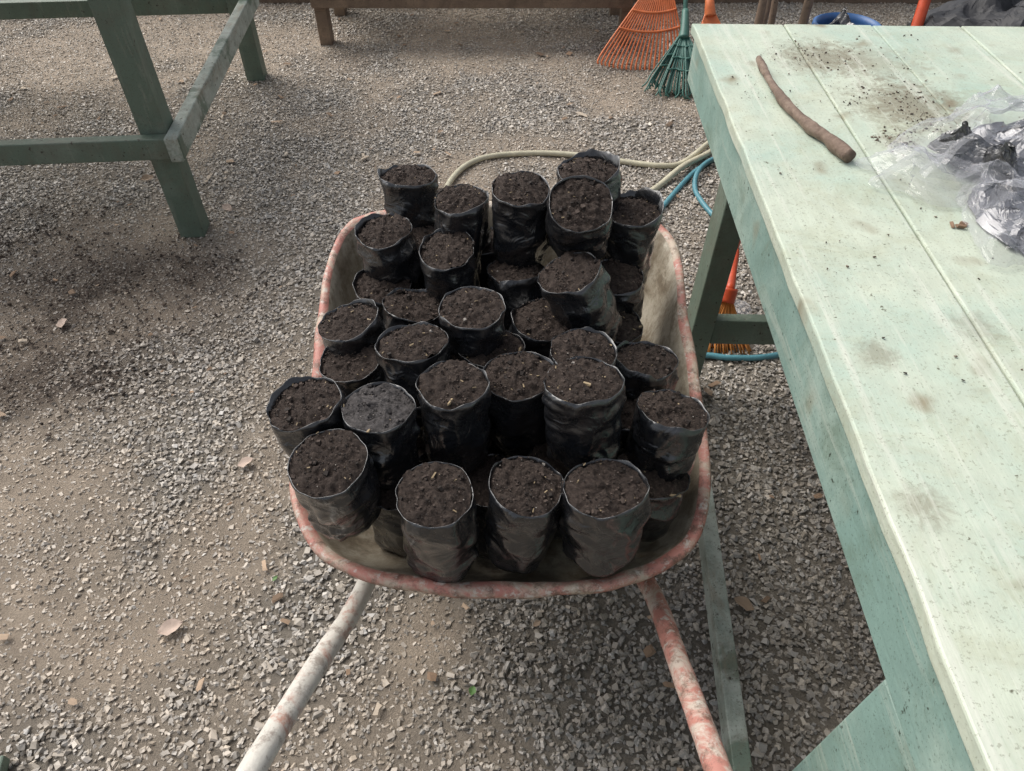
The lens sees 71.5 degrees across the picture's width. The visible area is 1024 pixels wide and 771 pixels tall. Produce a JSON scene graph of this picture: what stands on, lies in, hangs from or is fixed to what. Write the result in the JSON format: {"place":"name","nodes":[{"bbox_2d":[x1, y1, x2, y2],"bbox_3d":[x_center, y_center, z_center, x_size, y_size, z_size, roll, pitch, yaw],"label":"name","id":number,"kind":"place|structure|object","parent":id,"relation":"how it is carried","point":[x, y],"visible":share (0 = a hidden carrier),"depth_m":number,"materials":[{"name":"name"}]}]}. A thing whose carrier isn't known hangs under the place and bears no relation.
{"place":"outdoors","nodes":[
{"label":"outdoors","id":0,"kind":"place"},
{"bbox_2d":[0,2,943,770],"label":"ground","id":1,"kind":"structure","parent":0,"point":[80,613],"depth_m":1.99,"materials":[{"name":"grey gravel"}]},
{"bbox_2d":[0,755,9,770],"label":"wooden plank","id":2,"kind":"object","parent":1,"relation":"on","point":[4,762],"visible":1,"depth_m":1.49,"materials":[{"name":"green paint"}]},
{"bbox_2d":[56,318,66,326],"bbox_3d":[-1.570,-0.219,2.481,0.043,0.010,0.060,-28,46,-10],"label":"fallen leaf","id":3,"kind":"object","parent":1,"relation":"on","point":[61,322],"visible":1,"depth_m":2.48,"materials":[{"name":"beige plant"}]},
{"bbox_2d":[0,0,266,237],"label":"green bench frame","id":4,"kind":"object","parent":1,"relation":"on","point":[163,141],"visible":1,"depth_m":2.60,"materials":[{"name":"paint"}]},
{"bbox_2d":[140,174,153,179],"bbox_3d":[-1.621,-0.923,3.159,0.045,0.016,0.043,19,49,17],"label":"fallen leaf","id":5,"kind":"object","parent":1,"relation":"on","point":[146,177],"visible":1,"depth_m":3.16,"materials":[{"name":"brown plant"}]},
{"bbox_2d":[0,185,301,451],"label":"spilled soil","id":6,"kind":"structure","parent":1,"relation":"on","point":[85,311],"depth_m":2.57,"materials":[{"name":"brown soil"}]},
{"bbox_2d":[158,619,182,635],"bbox_3d":[-0.822,0.580,1.708,0.044,0.009,0.046,15,48,14],"label":"fallen leaf","id":7,"kind":"object","parent":1,"relation":"on","point":[168,627],"visible":1,"depth_m":1.71,"materials":[{"name":"beige plant"}]},
{"bbox_2d":[222,204,231,210],"bbox_3d":[-1.199,-0.750,2.995,0.050,0.007,0.035,27,65,6],"label":"fallen leaf","id":8,"kind":"object","parent":1,"relation":"on","point":[228,207],"visible":1,"depth_m":3.00,"materials":[{"name":"plant"}]},
{"bbox_2d":[237,457,252,466],"bbox_3d":[-0.771,0.221,2.056,0.050,0.008,0.034,-26,50,-2],"label":"fallen leaf","id":9,"kind":"object","parent":1,"relation":"on","point":[244,461],"visible":1,"depth_m":2.06,"materials":[{"name":"beige plant"}]},
{"bbox_2d":[0,9,822,770],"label":"leaf litter","id":10,"kind":"object","parent":1,"relation":"on","point":[648,649],"visible":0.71,"depth_m":2.18,"materials":[{"name":"plant"}]},
{"bbox_2d":[310,0,632,45],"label":"wooden platform","id":11,"kind":"structure","parent":1,"relation":"on","point":[621,9],"depth_m":4.06,"materials":[{"name":"brown wood"}]},
{"bbox_2d":[469,686,475,695],"bbox_3d":[-0.090,0.689,1.607,0.019,0.008,0.019,-27,52,-24],"label":"fallen leaf","id":12,"kind":"object","parent":1,"relation":"on","point":[472,690],"visible":1,"depth_m":1.61,"materials":[{"name":"green plant"}]},
{"bbox_2d":[236,201,732,770],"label":"wheelbarrow","id":13,"kind":"object","parent":1,"relation":"on","point":[366,561],"visible":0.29,"depth_m":1.22,"materials":[{"name":"metal"}]},
{"bbox_2d":[266,376,354,456],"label":"soil filled grow bag","id":14,"kind":"object","parent":13,"relation":"in","point":[299,410],"visible":0.73,"depth_m":1.12,"materials":[{"name":"brown soil"}]},
{"bbox_2d":[319,341,384,396],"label":"soil filled grow bag","id":15,"kind":"object","parent":13,"relation":"in","point":[348,374],"visible":0.5,"depth_m":1.27,"materials":[{"name":"brown soil"}]},
{"bbox_2d":[318,298,385,355],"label":"soil filled grow bag","id":16,"kind":"object","parent":15,"relation":"on","point":[357,325],"visible":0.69,"depth_m":1.30,"materials":[{"name":"brown soil"}]},
{"bbox_2d":[352,269,411,319],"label":"soil filled grow bag","id":17,"kind":"object","parent":13,"relation":"in","point":[368,287],"visible":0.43,"depth_m":1.44,"materials":[{"name":"brown soil"}]},
{"bbox_2d":[355,213,424,288],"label":"soil filled grow bag","id":18,"kind":"object","parent":17,"relation":"on","point":[387,248],"visible":0.81,"depth_m":1.43,"materials":[{"name":"brown plastic"}]},
{"bbox_2d":[372,461,422,558],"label":"soil filled grow bag","id":19,"kind":"object","parent":13,"relation":"on","point":[387,530],"visible":0.12,"depth_m":1.21,"materials":[{"name":"brown plastic"}]},
{"bbox_2d":[287,428,380,541],"bbox_3d":[-0.271,0.163,1.114,0.126,0.170,0.135,0,46,0],"label":"soil filled grow bag","id":20,"kind":"object","parent":19,"relation":"on","point":[333,477],"visible":1,"depth_m":1.06,"materials":[{"name":"brown plastic"}]},
{"bbox_2d":[341,381,420,488],"bbox_3d":[-0.210,0.087,1.177,0.126,0.164,0.132,0,46,0],"label":"soil filled grow bag","id":21,"kind":"object","parent":19,"relation":"on","point":[381,416],"visible":0.86,"depth_m":1.13,"materials":[{"name":"brown plastic"}]},
{"bbox_2d":[395,461,478,582],"bbox_3d":[-0.115,0.221,1.121,0.127,0.196,0.128,0,46,0],"label":"soil filled grow bag","id":22,"kind":"object","parent":13,"relation":"on","point":[436,506],"visible":1,"depth_m":1.06,"materials":[{"name":"brown plastic"}]},
{"bbox_2d":[467,454,506,558],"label":"soil filled grow bag","id":23,"kind":"object","parent":13,"relation":"on","point":[479,476],"visible":0.21,"depth_m":1.22,"materials":[{"name":"brown plastic"}]},
{"bbox_2d":[415,359,490,473],"bbox_3d":[-0.093,0.057,1.193,0.120,0.187,0.131,0,46,0],"label":"soil filled grow bag","id":24,"kind":"object","parent":23,"relation":"on","point":[454,398],"visible":0.96,"depth_m":1.14,"materials":[{"name":"brown plastic"}]},
{"bbox_2d":[498,449,527,457],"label":"soil filled grow bag","id":25,"kind":"object","parent":13,"relation":"on","point":[505,455],"visible":0.01,"depth_m":1.32,"materials":[{"name":"brown plastic"}]},
{"bbox_2d":[483,351,552,454],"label":"soil filled grow bag","id":26,"kind":"object","parent":25,"relation":"on","point":[516,413],"visible":0.71,"depth_m":1.19,"materials":[{"name":"brown plastic"}]},
{"bbox_2d":[483,456,562,573],"bbox_3d":[0.015,0.212,1.144,0.124,0.198,0.122,24,51,21],"label":"soil filled grow bag","id":27,"kind":"object","parent":13,"relation":"on","point":[522,519],"visible":0.98,"depth_m":1.08,"materials":[{"name":"brown plastic"}]},
{"bbox_2d":[527,442,568,539],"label":"soil filled grow bag","id":28,"kind":"object","parent":13,"relation":"on","point":[539,451],"visible":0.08,"depth_m":1.25,"materials":[{"name":"brown plastic"}]},
{"bbox_2d":[542,356,626,470],"bbox_3d":[0.113,0.048,1.149,0.134,0.184,0.132,0,46,0],"label":"soil filled grow bag","id":29,"kind":"object","parent":28,"relation":"on","point":[584,399],"visible":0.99,"depth_m":1.10,"materials":[{"name":"brown plastic"}]},
{"bbox_2d":[558,458,651,576],"bbox_3d":[0.143,0.209,1.121,0.148,0.185,0.118,0,46,0],"label":"soil filled grow bag","id":30,"kind":"object","parent":13,"relation":"on","point":[605,508],"visible":0.99,"depth_m":1.07,"materials":[{"name":"brown plastic"}]},
{"bbox_2d":[616,452,690,541],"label":"soil filled grow bag","id":31,"kind":"object","parent":13,"relation":"on","point":[665,497],"visible":0.43,"depth_m":1.18,"materials":[{"name":"brown plastic"}]},
{"bbox_2d":[623,389,709,481],"bbox_3d":[0.256,0.097,1.208,0.124,0.192,0.127,22,50,20],"label":"soil filled grow bag","id":32,"kind":"object","parent":31,"relation":"on","point":[666,432],"visible":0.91,"depth_m":1.16,"materials":[{"name":"brown plastic"}]},
{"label":"soil filled grow bag","id":33,"kind":"object","parent":13,"relation":"on","visible":0},
{"bbox_2d":[416,406,429,461],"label":"soil filled grow bag","id":34,"kind":"object","parent":33,"relation":"on","point":[420,443],"visible":0.02,"depth_m":1.26,"materials":[{"name":"brown plastic"}]},
{"bbox_2d":[374,321,452,406],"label":"soil filled grow bag","id":35,"kind":"object","parent":34,"relation":"on","point":[407,355],"visible":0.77,"depth_m":1.20,"materials":[{"name":"brown soil"}]},
{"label":"soil-filled grow bag","id":36,"kind":"object","parent":13,"relation":"in","visible":0},
{"bbox_2d":[412,224,433,287],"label":"soil filled grow bag","id":37,"kind":"object","parent":36,"relation":"on","point":[419,233],"visible":0.12,"depth_m":1.54,"materials":[{"name":"brown plastic"}]},
{"bbox_2d":[377,164,439,227],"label":"soil filled grow bag","id":38,"kind":"object","parent":37,"relation":"on","point":[409,192],"visible":0.76,"depth_m":1.52,"materials":[{"name":"brown plastic"}]},
{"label":"soil-filled grow bag","id":39,"kind":"object","parent":13,"relation":"in","visible":0},
{"bbox_2d":[479,226,495,288],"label":"soil filled grow bag","id":40,"kind":"object","parent":39,"relation":"on","point":[487,257],"visible":0.07,"depth_m":1.50,"materials":[{"name":"brown plastic"}]},
{"bbox_2d":[433,184,490,274],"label":"soil filled grow bag","id":41,"kind":"object","parent":40,"relation":"on","point":[462,207],"visible":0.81,"depth_m":1.41,"materials":[{"name":"brown"}]},
{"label":"soil-filled grow bag","id":42,"kind":"object","parent":13,"relation":"on","visible":0},
{"bbox_2d":[486,260,544,330],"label":"soil filled grow bag","id":43,"kind":"object","parent":42,"relation":"on","point":[514,286],"visible":0.56,"depth_m":1.40,"materials":[{"name":"brown plastic"}]},
{"bbox_2d":[491,170,549,268],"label":"soil filled grow bag","id":44,"kind":"object","parent":43,"relation":"on","point":[519,208],"visible":0.87,"depth_m":1.36,"materials":[{"name":"brown plastic"}]},
{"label":"soil-filled grow bag","id":45,"kind":"object","parent":13,"relation":"in","visible":0},
{"bbox_2d":[600,258,644,318],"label":"soil filled grow bag","id":46,"kind":"object","parent":45,"relation":"on","point":[627,286],"visible":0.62,"depth_m":1.42,"materials":[{"name":"brown"}]},
{"bbox_2d":[600,187,663,284],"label":"soil filled grow bag","id":47,"kind":"object","parent":46,"relation":"on","point":[637,217],"visible":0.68,"depth_m":1.43,"materials":[{"name":"brown plastic"}]},
{"bbox_2d":[556,149,621,214],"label":"soil filled grow bag","id":48,"kind":"object","parent":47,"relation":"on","point":[603,166],"visible":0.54,"depth_m":1.40,"materials":[{"name":"brown soil"}]},
{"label":"soil-filled grow bag","id":49,"kind":"object","parent":13,"relation":"in","visible":0},
{"bbox_2d":[382,287,441,328],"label":"soil filled grow bag","id":50,"kind":"object","parent":49,"relation":"on","point":[403,306],"visible":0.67,"depth_m":1.38,"materials":[{"name":"brown soil"}]},
{"bbox_2d":[418,228,479,302],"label":"soil filled grow bag","id":51,"kind":"object","parent":50,"relation":"on","point":[440,254],"visible":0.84,"depth_m":1.37,"materials":[{"name":"brown plastic"}]},
{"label":"soil-filled grow bag","id":52,"kind":"object","parent":13,"relation":"on","visible":0},
{"bbox_2d":[508,298,571,357],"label":"soil filled grow bag","id":53,"kind":"object","parent":52,"relation":"on","point":[536,326],"visible":0.48,"depth_m":1.31,"materials":[{"name":"brown soil"}]},
{"bbox_2d":[537,250,622,343],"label":"soil filled grow bag","id":54,"kind":"object","parent":53,"relation":"on","point":[576,291],"visible":0.88,"depth_m":1.28,"materials":[{"name":"brown plastic"}]},
{"bbox_2d":[545,175,612,259],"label":"soil filled grow bag","id":55,"kind":"object","parent":54,"relation":"on","point":[578,215],"visible":0.99,"depth_m":1.28,"materials":[{"name":"brown soil"}]},
{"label":"soil-filled grow bag","id":56,"kind":"object","parent":13,"relation":"in","visible":0},
{"bbox_2d":[615,311,642,345],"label":"soil filled grow bag","id":57,"kind":"object","parent":56,"relation":"on","point":[631,329],"visible":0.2,"depth_m":1.40,"materials":[{"name":"brown soil"}]},
{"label":"soil-filled grow bag","id":58,"kind":"object","parent":13,"relation":"on","visible":0},
{"bbox_2d":[458,330,525,368],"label":"soil filled grow bag","id":59,"kind":"object","parent":58,"relation":"on","point":[512,342],"visible":0.23,"depth_m":1.27,"materials":[{"name":"brown"}]},
{"bbox_2d":[438,286,505,359],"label":"soil filled grow bag","id":60,"kind":"object","parent":59,"relation":"on","point":[471,320],"visible":0.84,"depth_m":1.24,"materials":[{"name":"brown"}]},
{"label":"soil-filled grow bag","id":61,"kind":"object","parent":13,"relation":"in","visible":0},
{"bbox_2d":[549,326,616,365],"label":"soil filled grow bag","id":62,"kind":"object","parent":61,"relation":"on","point":[587,341],"visible":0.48,"depth_m":1.21,"materials":[{"name":"brown soil"}]},
{"bbox_2d":[616,396,636,458],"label":"soil filled grow bag","id":63,"kind":"object","parent":61,"relation":"on","point":[627,414],"visible":0.17,"depth_m":1.26,"materials":[{"name":"brown plastic"}]},
{"bbox_2d":[615,340,678,400],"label":"soil filled grow bag","id":64,"kind":"object","parent":63,"relation":"on","point":[643,366],"visible":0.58,"depth_m":1.28,"materials":[{"name":"brown soil"}]},
{"bbox_2d":[533,620,540,626],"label":"fallen leaf","id":65,"kind":"object","parent":1,"relation":"on","point":[536,623],"visible":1,"depth_m":1.72,"materials":[{"name":"brown plant"}]},
{"bbox_2d":[444,141,708,186],"bbox_3d":[0.379,-1.070,3.296,1.569,0.040,0.617,-28,52,-25],"label":"cream garden hose","id":66,"kind":"object","parent":1,"relation":"on","point":[471,162],"visible":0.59,"depth_m":3.27,"materials":[{"name":"beige rubber"}]},
{"bbox_2d":[259,0,953,2],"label":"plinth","id":67,"kind":"structure","parent":1,"relation":"on","point":[699,1],"depth_m":4.75,"materials":[{"name":"brown wood"}]},
{"bbox_2d":[597,0,679,69],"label":"orange fan rake","id":68,"kind":"object","parent":1,"relation":"on","point":[664,7],"visible":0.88,"depth_m":3.94,"materials":[{"name":"plastic"}]},
{"bbox_2d":[642,0,692,99],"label":"green fan rake","id":69,"kind":"object","parent":1,"relation":"on","point":[679,50],"visible":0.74,"depth_m":3.76,"materials":[{"name":"plastic"}]},
{"bbox_2d":[651,149,711,190],"bbox_3d":[0.781,-0.960,3.186,0.107,0.049,1.163,33,55,28],"label":"cream garden hose","id":70,"kind":"object","parent":1,"relation":"on","point":[666,179],"visible":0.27,"depth_m":3.17,"materials":[{"name":"beige rubber"}]},
{"bbox_2d":[663,162,712,209],"bbox_3d":[0.740,-0.824,3.073,0.130,0.022,0.797,19,49,18],"label":"teal garden hose","id":71,"kind":"object","parent":1,"relation":"on","point":[681,184],"visible":0.41,"depth_m":3.11,"materials":[{"name":"teal rubber"}]},
{"bbox_2d":[692,157,713,216],"bbox_3d":[0.899,-0.868,3.102,0.226,0.044,0.742,12,47,11],"label":"teal garden hose","id":72,"kind":"object","parent":1,"relation":"on","point":[702,202],"visible":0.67,"depth_m":3.11,"materials":[{"name":"teal rubber"}]},
{"bbox_2d":[704,387,712,395],"bbox_3d":[0.621,0.018,2.252,0.029,0.010,0.030,15,48,14],"label":"fallen leaf","id":73,"kind":"object","parent":1,"relation":"on","point":[708,391],"visible":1,"depth_m":2.25,"materials":[{"name":"brown plant"}]},
{"bbox_2d":[701,0,720,23],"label":"orange fan rake","id":74,"kind":"object","parent":1,"relation":"on","point":[710,16],"visible":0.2,"depth_m":3.75,"materials":[{"name":"plastic"}]},
{"bbox_2d":[707,241,751,354],"bbox_3d":[0.924,-0.623,2.502,0.192,0.562,1.089,20,49,18],"label":"orange broom","id":75,"kind":"object","parent":1,"relation":"on","point":[727,306],"visible":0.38,"depth_m":2.37,"materials":[{"name":"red plastic"}]},
{"bbox_2d":[705,352,778,360],"bbox_3d":[0.800,-0.105,2.379,0.620,0.020,0.061,-7,46,-7],"label":"teal garden hose","id":76,"kind":"object","parent":1,"relation":"on","point":[718,356],"visible":0.52,"depth_m":2.36,"materials":[{"name":"teal rubber"}]},
{"bbox_2d":[734,596,753,610],"bbox_3d":[0.571,0.536,1.752,0.055,0.011,0.038,29,40,9],"label":"fallen leaf","id":77,"kind":"object","parent":1,"relation":"on","point":[744,603],"visible":1,"depth_m":1.75,"materials":[{"name":"brown plant"}]},
{"bbox_2d":[754,0,767,23],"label":"wooden stake","id":78,"kind":"object","parent":1,"relation":"on","point":[760,12],"visible":0.12,"depth_m":2.71,"materials":[{"name":"brown wood"}]},
{"bbox_2d":[763,0,771,23],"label":"wooden stake","id":79,"kind":"object","parent":1,"relation":"on","point":[767,12],"visible":0.06,"depth_m":2.94,"materials":[{"name":"brown wood"}]},
{"bbox_2d":[768,0,778,24],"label":"wooden stake","id":80,"kind":"object","parent":1,"relation":"on","point":[773,12],"visible":0.09,"depth_m":2.76,"materials":[{"name":"brown wood"}]},
{"bbox_2d":[798,0,813,23],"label":"wooden stake","id":81,"kind":"object","parent":1,"relation":"on","point":[806,11],"visible":0.08,"depth_m":2.73,"materials":[{"name":"brown wood"}]},
{"bbox_2d":[687,24,1023,770],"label":"wooden work table","id":82,"kind":"object","parent":1,"relation":"on","point":[919,464],"visible":0.87,"depth_m":1.15,"materials":[{"name":"green paint"}]},
{"bbox_2d":[756,55,855,162],"bbox_3d":[0.637,-0.643,1.616,0.054,0.032,0.511,-6,46,-5],"label":"wooden stick","id":83,"kind":"object","parent":82,"relation":"on","point":[839,148],"visible":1,"depth_m":1.53,"materials":[{"name":"brown wood"}]},
{"bbox_2d":[731,30,1022,380],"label":"spilled soil","id":84,"kind":"structure","parent":82,"relation":"on","point":[877,139],"depth_m":1.63,"materials":[{"name":"brown soil"}]},
{"bbox_2d":[855,84,1023,253],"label":"clear plastic bag","id":85,"kind":"object","parent":82,"relation":"on","point":[991,155],"visible":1,"depth_m":1.36,"materials":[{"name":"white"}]},
{"bbox_2d":[950,221,968,228],"bbox_3d":[0.813,-0.292,1.290,0.034,0.008,0.023,7,46,6],"label":"wood scrap","id":86,"kind":"object","parent":82,"relation":"on","point":[962,224],"visible":1,"depth_m":1.29,"materials":[{"name":"wood"}]},
{"bbox_2d":[911,0,930,25],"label":"red pole","id":87,"kind":"object","parent":1,"relation":"on","point":[920,14],"visible":0.12,"depth_m":2.72,"materials":[{"name":"plastic"}]},
{"bbox_2d":[812,7,881,25],"bbox_3d":[1.300,-1.290,2.857,0.268,0.381,0.274,0,46,0],"label":"blue plastic bucket","id":88,"kind":"object","parent":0,"point":[842,17],"visible":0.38,"depth_m":2.81,"materials":[{"name":"blue plastic"}]},
{"bbox_3d":[1.950,-1.120,2.958,0.635,0.600,0.515,0,46,0],"label":"black crate","id":89,"kind":"object","parent":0,"visible":0},
{"bbox_2d":[923,0,1023,27],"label":"black plastic sheet","id":90,"kind":"object","parent":89,"relation":"on","point":[997,13],"visible":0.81,"depth_m":2.67,"materials":[{"name":"plastic"}]}
]}

